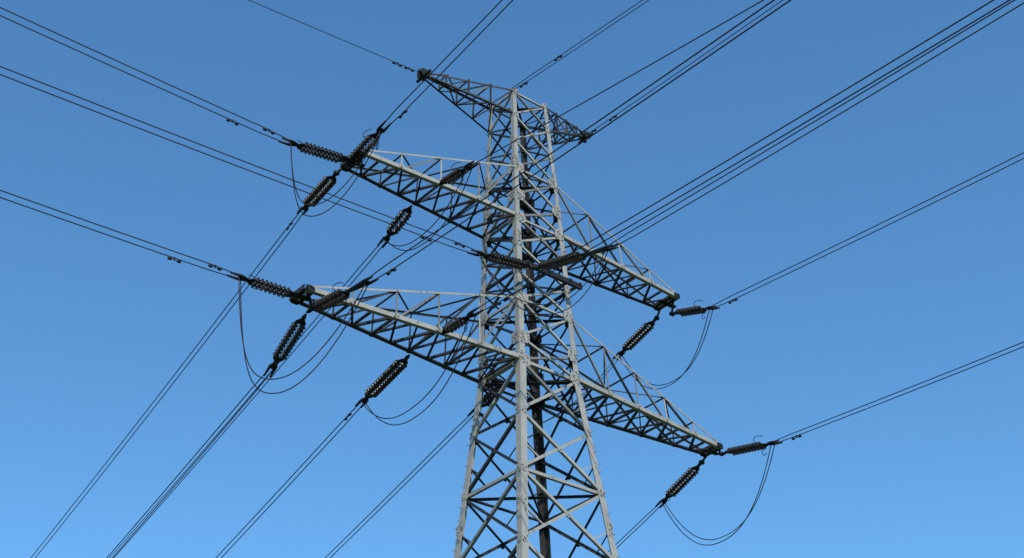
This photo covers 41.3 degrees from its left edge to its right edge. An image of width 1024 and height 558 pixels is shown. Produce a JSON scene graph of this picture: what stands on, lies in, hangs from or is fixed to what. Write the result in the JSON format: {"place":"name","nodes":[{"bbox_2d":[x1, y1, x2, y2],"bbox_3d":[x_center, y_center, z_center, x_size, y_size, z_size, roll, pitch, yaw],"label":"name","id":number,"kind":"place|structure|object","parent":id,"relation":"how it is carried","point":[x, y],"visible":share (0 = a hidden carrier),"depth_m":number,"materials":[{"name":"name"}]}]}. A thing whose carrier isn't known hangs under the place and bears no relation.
{"place":"outdoors","nodes":[
{"label":"outdoors","id":0,"kind":"place"},
{"bbox_2d":[0,0,1023,557],"label":"sky","id":1,"kind":"structure","parent":0,"point":[94,325],"materials":[{"name":"blue"}]},
{"label":"ground","id":2,"kind":"structure","parent":0,"visible":0},
{"bbox_2d":[289,68,723,557],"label":"transmission tower","id":3,"kind":"structure","parent":2,"relation":"on","point":[519,360],"depth_m":51.68,"materials":[{"name":"metal"}]},
{"bbox_2d":[227,272,298,297],"bbox_3d":[-8.122,0.229,44.535,2.643,0.722,0.599,23,-41,-33],"label":"insulator string","id":4,"kind":"object","parent":3,"relation":"attached to","point":[266,286],"visible":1,"depth_m":44.53,"materials":[{"name":"ceramic"}]},
{"bbox_2d":[0,190,231,275],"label":"power line","id":5,"kind":"object","parent":4,"relation":"attached to","point":[210,265],"visible":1,"depth_m":41.75,"materials":[{"name":"metal"}]},
{"bbox_2d":[238,276,367,393],"bbox_3d":[-6.633,1.607,42.986,4.263,4.038,0.806,-5,-33,4],"label":"jumper cable","id":6,"kind":"object","parent":4,"relation":"attached to","point":[240,302],"visible":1,"depth_m":42.66,"materials":[{"name":"metal"}]},
{"bbox_2d":[264,313,306,377],"bbox_3d":[-7.752,2.279,46.610,0.597,1.181,2.780,18,-38,-28],"label":"insulator string","id":7,"kind":"object","parent":3,"relation":"attached to","point":[284,355],"visible":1,"depth_m":46.49,"materials":[{"name":"ceramic"}]},
{"bbox_2d":[107,368,272,557],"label":"power line","id":8,"kind":"object","parent":7,"relation":"attached to","point":[189,462],"visible":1,"depth_m":51.04,"materials":[{"name":"metal"}]},
{"bbox_2d":[278,137,351,162],"bbox_3d":[-7.032,-4.542,48.884,2.997,0.728,0.600,23,-41,-33],"label":"insulator string","id":9,"kind":"object","parent":3,"relation":"attached to","point":[321,152],"visible":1,"depth_m":48.91,"materials":[{"name":"ceramic"}]},
{"bbox_2d":[0,7,284,140],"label":"power line","id":10,"kind":"object","parent":9,"relation":"attached to","point":[237,124],"visible":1,"depth_m":45.17,"materials":[{"name":"metal"}]},
{"bbox_2d":[296,174,336,215],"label":"insulator string","id":11,"kind":"object","parent":3,"relation":"attached to","point":[328,182],"visible":0.9,"depth_m":51.29,"materials":[{"name":"ceramic"}]},
{"bbox_2d":[31,209,304,557],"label":"power line","id":12,"kind":"object","parent":11,"relation":"attached to","point":[291,223],"visible":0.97,"depth_m":59.54,"materials":[{"name":"metal"}]},
{"bbox_2d":[249,0,417,71],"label":"earth wire","id":13,"kind":"object","parent":3,"relation":"attached to","point":[401,65],"visible":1,"depth_m":53.52,"materials":[{"name":"metal"}]},
{"bbox_2d":[306,276,378,312],"bbox_3d":[-5.643,0.540,44.503,0.600,0.803,4.058,23,-41,-33],"label":"insulator string","id":14,"kind":"object","parent":3,"relation":"attached to","point":[329,300],"visible":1,"depth_m":44.57,"materials":[{"name":"ceramic"}]},
{"bbox_2d":[371,0,790,277],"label":"power line","id":15,"kind":"object","parent":14,"relation":"attached to","point":[389,272],"visible":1,"depth_m":36.32,"materials":[{"name":"metal"}]},
{"bbox_2d":[345,120,390,167],"bbox_3d":[-5.268,-4.910,49.357,0.598,0.727,2.687,23,-41,-33],"label":"insulator string","id":16,"kind":"object","parent":3,"relation":"attached to","point":[359,147],"visible":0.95,"depth_m":49.31,"materials":[{"name":"ceramic"}]},
{"bbox_2d":[290,128,381,216],"bbox_3d":[-6.258,-3.805,48.070,3.241,3.383,0.874,1,-33,-5],"label":"jumper cable","id":17,"kind":"object","parent":16,"relation":"attached to","point":[343,185],"visible":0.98,"depth_m":47.78,"materials":[{"name":"metal"}]},
{"bbox_2d":[386,0,512,123],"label":"power line","id":18,"kind":"object","parent":16,"relation":"attached to","point":[402,113],"visible":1,"depth_m":46.68,"materials":[{"name":"metal"}]},
{"bbox_2d":[355,354,409,407],"bbox_3d":[-4.742,3.847,49.844,0.599,0.743,3.720,19,-38,-29],"label":"insulator string","id":19,"kind":"object","parent":3,"relation":"attached to","point":[392,372],"visible":1,"depth_m":49.71,"materials":[{"name":"ceramic"}]},
{"bbox_2d":[216,402,364,557],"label":"power line","id":20,"kind":"object","parent":19,"relation":"attached to","point":[347,416],"visible":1,"depth_m":53.99,"materials":[{"name":"metal"}]},
{"bbox_2d":[360,315,475,424],"bbox_3d":[-3.420,3.741,48.036,0.277,2.402,6.980,22,-40,-32],"label":"jumper cable","id":21,"kind":"object","parent":19,"relation":"attached to","point":[370,411],"visible":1,"depth_m":46.78,"materials":[{"name":"metal"}]},
{"bbox_2d":[377,205,412,247],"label":"insulator string","id":22,"kind":"object","parent":3,"relation":"attached to","point":[399,216],"visible":0.87,"depth_m":52.74,"materials":[{"name":"ceramic"}]},
{"bbox_2d":[109,242,384,557],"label":"power line","id":23,"kind":"object","parent":22,"relation":"attached to","point":[241,406],"visible":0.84,"depth_m":61.26,"materials":[{"name":"metal"}]},
{"bbox_2d":[438,160,478,185],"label":"insulator string","id":24,"kind":"object","parent":3,"relation":"attached to","point":[454,175],"visible":0.99,"depth_m":50.32,"materials":[{"name":"ceramic"}]},
{"bbox_2d":[383,167,471,250],"bbox_3d":[-3.255,-2.189,51.174,0.277,1.714,5.557,23,-40,-33],"label":"jumper cable","id":25,"kind":"object","parent":24,"relation":"attached to","point":[386,241],"visible":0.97,"depth_m":50.14,"materials":[{"name":"metal"}]},
{"bbox_2d":[470,0,763,165],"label":"power line","id":26,"kind":"object","parent":24,"relation":"attached to","point":[623,79],"visible":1,"depth_m":43.87,"materials":[{"name":"metal"}]},
{"bbox_2d":[441,307,482,334],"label":"insulator string","id":27,"kind":"object","parent":3,"relation":"attached to","point":[455,324],"visible":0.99,"depth_m":46.83,"materials":[{"name":"ceramic"}]},
{"bbox_2d":[477,0,1009,310],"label":"power line","id":28,"kind":"object","parent":27,"relation":"attached to","point":[496,304],"visible":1,"depth_m":37.78,"materials":[{"name":"metal"}]},
{"bbox_2d":[467,386,501,416],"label":"insulator string","id":29,"kind":"object","parent":3,"relation":"attached to","point":[487,400],"visible":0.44,"depth_m":52.26,"materials":[{"name":"ceramic"}]},
{"bbox_2d":[325,415,473,557],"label":"power line","id":30,"kind":"object","parent":29,"relation":"attached to","point":[403,485],"visible":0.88,"depth_m":55.85,"materials":[{"name":"metal"}]},
{"bbox_2d":[467,249,534,269],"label":"insulator string","id":31,"kind":"object","parent":3,"relation":"attached to","point":[505,260],"visible":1,"depth_m":50.29,"materials":[{"name":"ceramic"}]},
{"bbox_2d":[0,66,474,251],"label":"power line","id":32,"kind":"object","parent":31,"relation":"attached to","point":[455,243],"visible":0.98,"depth_m":43.66,"materials":[{"name":"metal"}]},
{"bbox_2d":[478,249,607,314],"bbox_3d":[1.109,-0.060,48.272,4.795,3.032,0.278,-9,-34,11],"label":"jumper cable","id":33,"kind":"object","parent":31,"relation":"attached to","point":[488,271],"visible":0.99,"depth_m":47.86,"materials":[{"name":"metal"}]},
{"bbox_2d":[535,244,617,269],"bbox_3d":[2.255,-0.780,49.621,0.602,1.432,4.346,23,-41,-33],"label":"insulator string","id":34,"kind":"object","parent":3,"relation":"attached to","point":[547,262],"visible":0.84,"depth_m":49.62,"materials":[{"name":"ceramic"}]},
{"bbox_2d":[609,0,1023,246],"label":"power line","id":35,"kind":"object","parent":34,"relation":"attached to","point":[823,116],"visible":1,"depth_m":41.66,"materials":[{"name":"metal"}]},
{"bbox_2d":[512,0,648,89],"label":"earth wire","id":36,"kind":"object","parent":3,"relation":"attached to","point":[555,59],"visible":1,"depth_m":54.45,"materials":[{"name":"metal"}]},
{"bbox_2d":[612,319,656,359],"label":"insulator string","id":37,"kind":"object","parent":3,"relation":"attached to","point":[635,339],"visible":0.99,"depth_m":60.02,"materials":[{"name":"ceramic"}]},
{"bbox_2d":[543,354,621,422],"bbox_3d":[2.939,4.508,56.500,0.088,6.557,7.457,-21,-38,27],"label":"power line","id":38,"kind":"object","parent":37,"relation":"attached to","point":[575,401],"visible":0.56,"depth_m":57.22,"materials":[{"name":"metal"}]},
{"bbox_2d":[618,308,712,388],"bbox_3d":[6.612,3.322,58.123,0.277,2.999,5.776,22,-40,-32],"label":"jumper cable","id":39,"kind":"object","parent":37,"relation":"attached to","point":[689,366],"visible":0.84,"depth_m":56.77,"materials":[{"name":"metal"}]},
{"bbox_2d":[655,463,700,507],"bbox_3d":[7.086,8.755,57.528,0.598,1.001,3.095,18,-38,-27],"label":"insulator string","id":40,"kind":"object","parent":3,"relation":"attached to","point":[681,483],"visible":1,"depth_m":57.41,"materials":[{"name":"ceramic"}]},
{"bbox_2d":[608,504,661,553],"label":"power line","id":41,"kind":"object","parent":40,"relation":"attached to","point":[637,528],"visible":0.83,"depth_m":59.16,"materials":[{"name":"metal"}]},
{"bbox_2d":[587,0,782,134],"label":"earth wire","id":42,"kind":"object","parent":3,"relation":"attached to","point":[610,119],"visible":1,"depth_m":56.38,"materials":[{"name":"metal"}]},
{"bbox_2d":[672,300,719,318],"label":"insulator string","id":43,"kind":"object","parent":3,"relation":"attached to","point":[688,311],"visible":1,"depth_m":57.47,"materials":[{"name":"ceramic"}]},
{"bbox_2d":[712,152,1023,306],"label":"power line","id":44,"kind":"object","parent":43,"relation":"attached to","point":[732,300],"visible":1,"depth_m":51.19,"materials":[{"name":"metal"}]},
{"bbox_2d":[722,436,782,455],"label":"insulator string","id":45,"kind":"object","parent":3,"relation":"attached to","point":[747,448],"visible":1,"depth_m":54.77,"materials":[{"name":"ceramic"}]},
{"bbox_2d":[661,444,774,545],"bbox_3d":[8.458,9.259,55.279,0.279,3.096,6.463,22,-40,-32],"label":"jumper cable","id":46,"kind":"object","parent":45,"relation":"attached to","point":[740,525],"visible":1,"depth_m":54.13,"materials":[{"name":"metal"}]},
{"bbox_2d":[777,342,1023,441],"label":"power line","id":47,"kind":"object","parent":45,"relation":"attached to","point":[799,436],"visible":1,"depth_m":49.89,"materials":[{"name":"metal"}]}
]}

